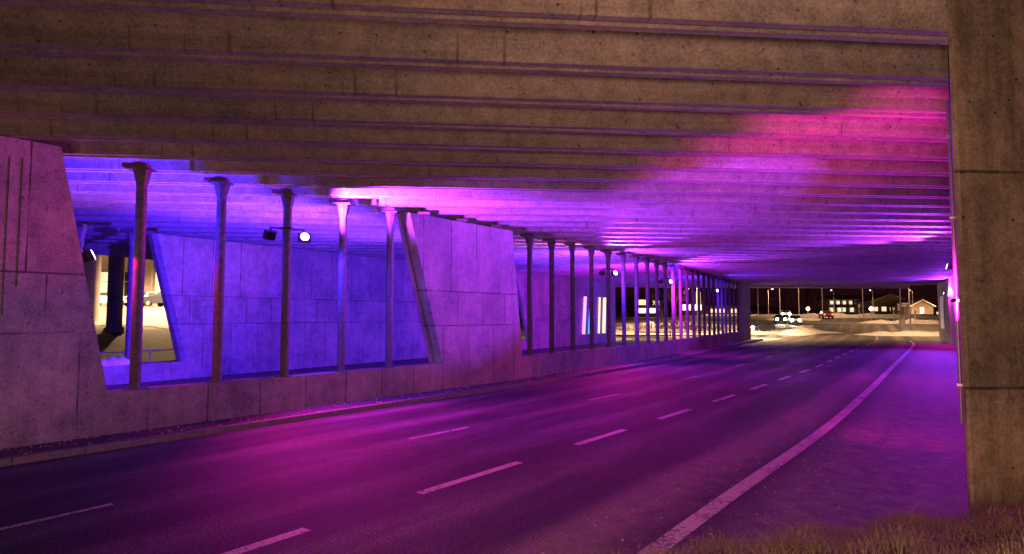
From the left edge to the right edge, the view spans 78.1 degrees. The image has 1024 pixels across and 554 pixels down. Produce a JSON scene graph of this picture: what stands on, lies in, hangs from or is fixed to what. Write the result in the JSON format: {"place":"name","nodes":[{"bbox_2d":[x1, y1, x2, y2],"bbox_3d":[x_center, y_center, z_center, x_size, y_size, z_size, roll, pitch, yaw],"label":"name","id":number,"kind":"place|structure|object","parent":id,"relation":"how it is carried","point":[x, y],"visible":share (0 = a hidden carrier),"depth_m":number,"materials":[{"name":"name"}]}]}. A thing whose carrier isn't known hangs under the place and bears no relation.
{"place":"outdoors","nodes":[
{"label":"outdoors","id":0,"kind":"place"},
{"bbox_2d":[100,255,163,306],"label":"pale building","id":1,"kind":"structure","parent":0,"point":[151,283],"depth_m":68.54,"materials":[{"name":"paint"}]},
{"bbox_2d":[99,307,168,328],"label":"yard","id":2,"kind":"structure","parent":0,"point":[154,316],"depth_m":50.02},
{"bbox_2d":[0,318,974,553],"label":"road","id":3,"kind":"structure","parent":0,"point":[351,483],"depth_m":9.53,"materials":[{"name":"asphalt"}]},
{"bbox_2d":[0,503,113,529],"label":"lane marking","id":4,"kind":"object","parent":3,"relation":"on","point":[38,520],"visible":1,"depth_m":7.24,"materials":[{"name":"paint"}]},
{"bbox_2d":[222,528,310,553],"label":"lane marking","id":5,"kind":"object","parent":3,"relation":"on","point":[268,541],"visible":1,"depth_m":6.44,"materials":[{"name":"paint"}]},
{"bbox_2d":[0,339,762,466],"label":"kerb","id":6,"kind":"structure","parent":3,"relation":"on","point":[48,455],"depth_m":13.25,"materials":[{"name":"concrete"}]},
{"bbox_2d":[416,461,521,493],"bbox_3d":[-0.545,2.858,9.063,0.151,0.001,2.200,-3,-4,37],"label":"lane marking","id":7,"kind":"object","parent":3,"relation":"on","point":[443,485],"visible":1,"depth_m":8.93,"materials":[{"name":"paint"}]},
{"bbox_2d":[0,339,963,553],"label":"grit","id":8,"kind":"object","parent":3,"relation":"on","point":[617,500],"visible":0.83,"depth_m":11.41,"materials":[{"name":"gravel"}]},
{"bbox_2d":[637,341,914,553],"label":"edge line","id":9,"kind":"object","parent":3,"relation":"on","point":[694,521],"visible":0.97,"depth_m":8.72,"materials":[{"name":"paint"}]},
{"bbox_2d":[95,314,938,361],"bbox_3d":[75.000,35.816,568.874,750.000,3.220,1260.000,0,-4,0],"label":"ground","id":10,"kind":"structure","parent":0,"point":[155,338],"depth_m":38.32,"materials":[{"name":"snow"}]},
{"bbox_2d":[83,254,101,325],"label":"round column","id":11,"kind":"structure","parent":10,"relation":"on","point":[92,269],"depth_m":41.75,"materials":[{"name":"concrete"}]},
{"bbox_2d":[103,256,124,331],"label":"round column","id":12,"kind":"structure","parent":10,"relation":"on","point":[115,291],"depth_m":37.70,"materials":[{"name":"concrete"}]},
{"bbox_2d":[103,233,615,384],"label":"wall","id":13,"kind":"structure","parent":10,"relation":"on","point":[185,269],"depth_m":27.73,"materials":[{"name":"concrete"}]},
{"bbox_2d":[120,228,134,359],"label":"steel column","id":14,"kind":"structure","parent":13,"relation":"on","point":[129,232],"depth_m":21.98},
{"bbox_2d":[0,136,750,448],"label":"dividing wall","id":15,"kind":"structure","parent":10,"relation":"on","point":[53,388],"depth_m":12.86,"materials":[{"name":"concrete"}]},
{"bbox_2d":[121,161,156,389],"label":"steel column","id":16,"kind":"structure","parent":15,"relation":"on","point":[142,171],"depth_m":12.41,"materials":[{"name":"metal"}]},
{"bbox_2d":[204,176,233,382],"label":"steel column","id":17,"kind":"structure","parent":15,"relation":"on","point":[222,184],"depth_m":13.72,"materials":[{"name":"metal"}]},
{"bbox_2d":[272,188,297,376],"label":"steel column","id":18,"kind":"structure","parent":15,"relation":"on","point":[287,195],"depth_m":15.03,"materials":[{"name":"metal"}]},
{"bbox_2d":[329,198,351,371],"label":"steel column","id":19,"kind":"structure","parent":15,"relation":"on","point":[343,205],"depth_m":16.35,"materials":[{"name":"metal"}]},
{"bbox_2d":[378,207,397,367],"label":"steel column","id":20,"kind":"structure","parent":15,"relation":"on","point":[390,213],"depth_m":17.66,"materials":[{"name":"metal"}]},
{"bbox_2d":[520,233,534,354],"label":"steel column","id":21,"kind":"structure","parent":15,"relation":"on","point":[529,238],"depth_m":23.15,"materials":[{"name":"metal"}]},
{"bbox_2d":[542,238,556,352],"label":"steel column","id":22,"kind":"structure","parent":15,"relation":"on","point":[551,242],"depth_m":24.57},
{"bbox_2d":[564,242,577,350],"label":"steel column","id":23,"kind":"structure","parent":15,"relation":"on","point":[572,246],"depth_m":25.98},
{"bbox_2d":[583,246,595,348],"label":"steel column","id":24,"kind":"structure","parent":15,"relation":"on","point":[590,250],"depth_m":27.38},
{"bbox_2d":[600,249,613,347],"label":"steel column","id":25,"kind":"structure","parent":15,"relation":"on","point":[607,252],"depth_m":28.77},
{"bbox_2d":[615,252,627,345],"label":"steel column","id":26,"kind":"structure","parent":15,"relation":"on","point":[623,255],"depth_m":30.16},
{"bbox_2d":[629,255,641,344],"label":"steel column","id":27,"kind":"structure","parent":15,"relation":"on","point":[636,258],"depth_m":31.58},
{"bbox_2d":[640,258,650,343],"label":"steel column","id":28,"kind":"structure","parent":15,"relation":"on","point":[647,261],"depth_m":33.02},
{"bbox_2d":[650,260,660,341],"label":"steel column","id":29,"kind":"structure","parent":15,"relation":"on","point":[656,263],"depth_m":34.50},
{"bbox_2d":[659,262,668,340],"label":"steel column","id":30,"kind":"structure","parent":15,"relation":"on","point":[664,265],"depth_m":35.95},
{"bbox_2d":[668,264,676,339],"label":"steel column","id":31,"kind":"structure","parent":15,"relation":"on","point":[672,267],"depth_m":37.44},
{"bbox_2d":[675,266,683,338],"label":"steel column","id":32,"kind":"structure","parent":15,"relation":"on","point":[679,268],"depth_m":38.90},
{"bbox_2d":[682,268,690,337],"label":"steel column","id":33,"kind":"structure","parent":15,"relation":"on","point":[686,271],"depth_m":40.39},
{"bbox_2d":[689,270,696,337],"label":"steel column","id":34,"kind":"structure","parent":15,"relation":"on","point":[692,272],"depth_m":41.86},
{"bbox_2d":[695,271,701,336],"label":"steel column","id":35,"kind":"structure","parent":15,"relation":"on","point":[698,274],"depth_m":43.34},
{"bbox_2d":[0,339,757,457],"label":"verge","id":36,"kind":"structure","parent":10,"relation":"on","point":[36,448],"depth_m":14.04,"materials":[{"name":"concrete"}]},
{"bbox_2d":[106,340,756,389],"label":"carriageway","id":37,"kind":"structure","parent":10,"relation":"on","point":[299,371],"depth_m":27.38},
{"bbox_2d":[627,300,663,316],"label":"shop building","id":38,"kind":"structure","parent":10,"relation":"on","point":[642,308],"depth_m":124.76,"materials":[{"name":"tile"}]},
{"bbox_2d":[616,327,839,334],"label":"snow bank","id":39,"kind":"structure","parent":10,"relation":"on","point":[631,331],"depth_m":77.09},
{"bbox_2d":[619,318,735,329],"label":"shrub","id":40,"kind":"object","parent":39,"relation":"on","point":[661,326],"visible":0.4,"depth_m":81.44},
{"bbox_2d":[487,494,1023,553],"bbox_3d":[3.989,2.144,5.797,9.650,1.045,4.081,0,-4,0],"label":"grass","id":41,"kind":"structure","parent":10,"relation":"on","point":[897,535],"depth_m":5.40,"materials":[{"name":"plant"}]},
{"bbox_2d":[751,319,800,336],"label":"side lane","id":42,"kind":"structure","parent":10,"relation":"on","point":[779,325],"depth_m":93.04,"materials":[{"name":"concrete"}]},
{"bbox_2d":[751,321,774,330],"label":"parked car","id":43,"kind":"object","parent":42,"relation":"on","point":[759,325],"visible":0.61,"depth_m":80.11,"materials":[{"name":"paint"}]},
{"bbox_2d":[778,326,820,335],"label":"snow bank","id":44,"kind":"structure","parent":10,"relation":"on","point":[801,330],"depth_m":75.67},
{"bbox_2d":[727,313,938,317],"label":"snow bank","id":45,"kind":"structure","parent":10,"relation":"on","point":[840,315],"depth_m":120.25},
{"bbox_2d":[813,295,863,313],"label":"apartment house","id":46,"kind":"structure","parent":10,"relation":"on","point":[843,304],"depth_m":214.89,"materials":[{"name":"tile"}]},
{"bbox_2d":[852,294,906,313],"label":"gabled house","id":47,"kind":"structure","parent":10,"relation":"on","point":[879,303],"depth_m":204.94,"materials":[{"name":"tile"}]},
{"bbox_2d":[854,331,938,335],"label":"snow bank","id":48,"kind":"structure","parent":10,"relation":"on","point":[906,333],"depth_m":73.61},
{"bbox_2d":[858,318,938,323],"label":"snow bank","id":49,"kind":"structure","parent":10,"relation":"on","point":[881,321],"depth_m":102.81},
{"bbox_2d":[888,299,935,313],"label":"house","id":50,"kind":"structure","parent":10,"relation":"on","point":[920,306],"depth_m":189.85,"materials":[{"name":"tile"}]},
{"bbox_2d":[937,0,1023,513],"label":"abutment wall","id":51,"kind":"structure","parent":10,"relation":"on","point":[986,62],"depth_m":7.55,"materials":[{"name":"concrete"}]},
{"bbox_2d":[946,99,963,423],"bbox_3d":[5.860,-0.236,8.358,0.070,4.300,0.070,-2,-4,35],"label":"conduit","id":52,"kind":"object","parent":51,"relation":"attached to","point":[955,280],"visible":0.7,"depth_m":8.34,"materials":[{"name":"metal"}]},
{"bbox_3d":[5.222,-2.524,25.289,97.865,0.370,82.322,0,-4,0],"label":"bridge deck","id":53,"kind":"object","parent":51,"relation":"on","visible":0},
{"bbox_2d":[0,135,108,155],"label":"deck beam","id":54,"kind":"structure","parent":53,"relation":"attached to","point":[69,147],"depth_m":11.92,"materials":[{"name":"concrete"}]},
{"bbox_2d":[84,243,152,259],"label":"fascia beam","id":55,"kind":"structure","parent":53,"relation":"attached to","point":[99,249],"depth_m":27.96,"materials":[{"name":"concrete"}]},
{"bbox_2d":[63,155,196,171],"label":"deck beam","id":56,"kind":"structure","parent":53,"relation":"attached to","point":[94,162],"depth_m":13.18,"materials":[{"name":"concrete"}]},
{"bbox_2d":[76,222,235,239],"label":"deck beam","id":57,"kind":"structure","parent":53,"relation":"attached to","point":[101,230],"depth_m":24.15,"materials":[{"name":"concrete"}]},
{"bbox_2d":[66,169,268,184],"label":"deck beam","id":58,"kind":"structure","parent":53,"relation":"attached to","point":[80,175],"depth_m":14.45,"materials":[{"name":"concrete"}]},
{"bbox_2d":[84,239,269,243],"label":"deck beam","id":59,"kind":"structure","parent":53,"relation":"attached to","point":[147,241],"depth_m":26.35,"materials":[{"name":"concrete"}]},
{"bbox_2d":[68,181,328,195],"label":"deck beam","id":60,"kind":"structure","parent":53,"relation":"attached to","point":[130,187],"depth_m":15.68,"materials":[{"name":"concrete"}]},
{"bbox_2d":[70,192,379,204],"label":"deck beam","id":61,"kind":"structure","parent":53,"relation":"attached to","point":[159,197],"depth_m":16.92,"materials":[{"name":"concrete"}]},
{"bbox_2d":[72,200,422,212],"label":"deck beam","id":62,"kind":"structure","parent":53,"relation":"attached to","point":[213,206],"depth_m":18.16,"materials":[{"name":"concrete"}]},
{"bbox_2d":[73,208,461,218],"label":"deck beam","id":63,"kind":"structure","parent":53,"relation":"attached to","point":[212,213],"depth_m":19.38,"materials":[{"name":"concrete"}]},
{"bbox_2d":[74,215,494,224],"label":"deck beam","id":64,"kind":"structure","parent":53,"relation":"attached to","point":[228,219],"depth_m":20.59,"materials":[{"name":"concrete"}]},
{"bbox_2d":[75,221,522,230],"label":"deck beam","id":65,"kind":"structure","parent":53,"relation":"attached to","point":[241,225],"depth_m":21.88,"materials":[{"name":"concrete"}]},
{"bbox_2d":[129,227,544,235],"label":"deck beam","id":66,"kind":"structure","parent":53,"relation":"attached to","point":[257,230],"depth_m":23.17,"materials":[{"name":"concrete"}]},
{"bbox_2d":[169,232,564,239],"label":"deck beam","id":67,"kind":"structure","parent":53,"relation":"attached to","point":[313,235],"depth_m":24.53,"materials":[{"name":"concrete"}]},
{"bbox_2d":[206,236,583,243],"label":"deck beam","id":68,"kind":"structure","parent":53,"relation":"attached to","point":[369,240],"depth_m":25.88,"materials":[{"name":"concrete"}]},
{"bbox_2d":[270,241,600,247],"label":"deck beam","id":69,"kind":"structure","parent":53,"relation":"attached to","point":[400,243],"depth_m":27.21,"materials":[{"name":"concrete"}]},
{"bbox_2d":[275,244,616,250],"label":"deck beam","id":70,"kind":"structure","parent":53,"relation":"attached to","point":[401,247],"depth_m":28.48,"materials":[{"name":"concrete"}]},
{"bbox_2d":[0,85,946,138],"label":"deck beam","id":71,"kind":"structure","parent":53,"relation":"attached to","point":[46,100],"depth_m":9.90,"materials":[{"name":"concrete"}]},
{"bbox_2d":[0,113,947,158],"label":"deck beam","id":72,"kind":"structure","parent":53,"relation":"attached to","point":[44,125],"depth_m":11.15,"materials":[{"name":"concrete"}]},
{"bbox_2d":[0,0,948,81],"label":"deck beam","id":73,"kind":"structure","parent":53,"relation":"attached to","point":[184,28],"depth_m":7.42,"materials":[{"name":"concrete"}]},
{"bbox_2d":[0,47,948,113],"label":"deck beam","id":74,"kind":"structure","parent":53,"relation":"attached to","point":[124,70],"depth_m":8.66,"materials":[{"name":"concrete"}]},
{"bbox_2d":[327,248,629,252],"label":"deck beam","id":75,"kind":"structure","parent":53,"relation":"attached to","point":[524,251],"depth_m":29.86,"materials":[{"name":"concrete"}]},
{"bbox_2d":[15,136,948,173],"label":"deck beam","id":76,"kind":"structure","parent":53,"relation":"attached to","point":[327,151],"depth_m":12.48,"materials":[{"name":"concrete"}]},
{"bbox_2d":[353,251,640,255],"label":"deck beam","id":77,"kind":"structure","parent":53,"relation":"attached to","point":[515,253],"depth_m":31.64,"materials":[{"name":"concrete"}]},
{"bbox_2d":[376,254,650,257],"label":"deck beam","id":78,"kind":"structure","parent":53,"relation":"attached to","point":[561,256],"depth_m":33.10,"materials":[{"name":"concrete"}]},
{"bbox_2d":[382,256,658,260],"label":"deck beam","id":79,"kind":"structure","parent":53,"relation":"attached to","point":[522,258],"depth_m":34.33,"materials":[{"name":"concrete"}]},
{"bbox_2d":[122,156,948,186],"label":"deck beam","id":80,"kind":"structure","parent":53,"relation":"attached to","point":[237,165],"depth_m":13.86,"materials":[{"name":"concrete"}]},
{"bbox_2d":[136,0,947,35],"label":"deck beam","id":81,"kind":"structure","parent":53,"relation":"attached to","point":[923,17],"depth_m":6.56,"materials":[{"name":"concrete"}]},
{"bbox_2d":[209,172,949,197],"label":"deck beam","id":82,"kind":"structure","parent":53,"relation":"attached to","point":[555,184],"depth_m":15.21,"materials":[{"name":"concrete"}]},
{"bbox_2d":[515,259,665,262],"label":"deck beam","id":83,"kind":"structure","parent":53,"relation":"attached to","point":[580,260],"depth_m":35.66,"materials":[{"name":"concrete"}]},
{"bbox_2d":[279,185,949,206],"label":"deck beam","id":84,"kind":"structure","parent":53,"relation":"attached to","point":[608,196],"depth_m":16.58,"materials":[{"name":"concrete"}]},
{"bbox_2d":[338,196,950,213],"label":"deck beam","id":85,"kind":"structure","parent":53,"relation":"attached to","point":[473,202],"depth_m":17.94,"materials":[{"name":"concrete"}]},
{"bbox_2d":[388,205,950,220],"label":"deck beam","id":86,"kind":"structure","parent":53,"relation":"attached to","point":[664,213],"depth_m":19.29,"materials":[{"name":"concrete"}]},
{"bbox_2d":[431,213,950,226],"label":"deck beam","id":87,"kind":"structure","parent":53,"relation":"attached to","point":[573,218],"depth_m":20.66,"materials":[{"name":"concrete"}]},
{"bbox_2d":[468,220,950,231],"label":"deck beam","id":88,"kind":"structure","parent":53,"relation":"attached to","point":[714,226],"depth_m":22.02,"materials":[{"name":"concrete"}]},
{"bbox_2d":[501,226,951,236],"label":"deck beam","id":89,"kind":"structure","parent":53,"relation":"attached to","point":[721,231],"depth_m":23.37,"materials":[{"name":"concrete"}]},
{"bbox_2d":[539,232,951,240],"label":"deck beam","id":90,"kind":"structure","parent":53,"relation":"attached to","point":[745,236],"depth_m":24.72,"materials":[{"name":"concrete"}]},
{"bbox_2d":[549,236,951,244],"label":"deck beam","id":91,"kind":"structure","parent":53,"relation":"attached to","point":[753,240],"depth_m":26.06,"materials":[{"name":"concrete"}]},
{"bbox_2d":[569,240,951,247],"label":"deck beam","id":92,"kind":"structure","parent":53,"relation":"attached to","point":[769,244],"depth_m":27.45,"materials":[{"name":"concrete"}]},
{"bbox_2d":[615,284,908,288],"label":"portal beam","id":93,"kind":"structure","parent":53,"relation":"attached to","point":[783,286],"depth_m":63.43,"materials":[{"name":"concrete"}]},
{"bbox_2d":[588,244,951,250],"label":"deck beam","id":94,"kind":"structure","parent":53,"relation":"attached to","point":[770,247],"depth_m":28.76,"materials":[{"name":"concrete"}]},
{"bbox_2d":[617,248,951,253],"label":"deck beam","id":95,"kind":"structure","parent":53,"relation":"attached to","point":[779,250],"depth_m":30.11,"materials":[{"name":"concrete"}]},
{"bbox_2d":[631,251,951,255],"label":"deck beam","id":96,"kind":"structure","parent":53,"relation":"attached to","point":[769,253],"depth_m":31.48,"materials":[{"name":"concrete"}]},
{"bbox_2d":[642,254,952,258],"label":"deck beam","id":97,"kind":"structure","parent":53,"relation":"attached to","point":[813,256],"depth_m":32.81,"materials":[{"name":"concrete"}]},
{"bbox_2d":[645,256,952,260],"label":"deck beam","id":98,"kind":"structure","parent":53,"relation":"attached to","point":[776,258],"depth_m":34.13,"materials":[{"name":"concrete"}]},
{"bbox_2d":[653,258,952,262],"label":"deck beam","id":99,"kind":"structure","parent":53,"relation":"attached to","point":[774,260],"depth_m":35.57,"materials":[{"name":"concrete"}]},
{"bbox_2d":[667,261,952,264],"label":"deck beam","id":100,"kind":"structure","parent":53,"relation":"attached to","point":[807,262],"depth_m":36.93,"materials":[{"name":"concrete"}]},
{"bbox_2d":[674,263,946,266],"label":"deck beam","id":101,"kind":"structure","parent":53,"relation":"attached to","point":[805,264],"depth_m":38.15,"materials":[{"name":"concrete"}]},
{"bbox_2d":[681,265,952,267],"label":"deck beam","id":102,"kind":"structure","parent":53,"relation":"attached to","point":[816,266],"depth_m":39.43,"materials":[{"name":"concrete"}]},
{"bbox_2d":[682,266,952,269],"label":"deck beam","id":103,"kind":"structure","parent":53,"relation":"attached to","point":[819,268],"depth_m":40.88,"materials":[{"name":"concrete"}]},
{"bbox_2d":[692,268,952,270],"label":"deck beam","id":104,"kind":"structure","parent":53,"relation":"attached to","point":[815,269],"depth_m":42.13,"materials":[{"name":"concrete"}]},
{"bbox_2d":[693,269,952,272],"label":"deck beam","id":105,"kind":"structure","parent":53,"relation":"attached to","point":[827,271],"depth_m":43.58,"materials":[{"name":"concrete"}]},
{"bbox_2d":[703,271,952,273],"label":"deck beam","id":106,"kind":"structure","parent":53,"relation":"attached to","point":[830,272],"depth_m":44.81,"materials":[{"name":"concrete"}]},
{"bbox_2d":[707,272,951,274],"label":"deck beam","id":107,"kind":"structure","parent":53,"relation":"attached to","point":[823,273],"depth_m":46.16,"materials":[{"name":"concrete"}]},
{"bbox_2d":[711,274,951,275],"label":"deck beam","id":108,"kind":"structure","parent":53,"relation":"attached to","point":[833,274],"depth_m":47.58,"materials":[{"name":"concrete"}]},
{"bbox_2d":[715,275,950,276],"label":"deck beam","id":109,"kind":"structure","parent":53,"relation":"attached to","point":[832,276],"depth_m":49.11,"materials":[{"name":"concrete"}]},
{"bbox_2d":[719,276,949,277],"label":"deck beam","id":110,"kind":"structure","parent":53,"relation":"attached to","point":[834,277],"depth_m":50.38,"materials":[{"name":"concrete"}]},
{"bbox_2d":[723,277,947,278],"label":"deck beam","id":111,"kind":"structure","parent":53,"relation":"attached to","point":[835,278],"depth_m":51.75,"materials":[{"name":"concrete"}]},
{"bbox_2d":[726,278,946,279],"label":"deck beam","id":112,"kind":"structure","parent":53,"relation":"attached to","point":[837,279],"depth_m":53.15,"materials":[{"name":"concrete"}]},
{"bbox_2d":[518,294,937,313],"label":"hill","id":113,"kind":"structure","parent":0,"point":[758,309],"depth_m":293.95,"materials":[{"name":"snow"}]},
{"bbox_2d":[519,318,938,324],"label":"cross street","id":114,"kind":"structure","parent":0,"point":[803,321],"depth_m":108.67,"materials":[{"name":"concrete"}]},
{"bbox_2d":[615,284,937,309],"label":"sky","id":115,"kind":"structure","parent":0,"point":[766,296],"materials":[{"name":"black"}]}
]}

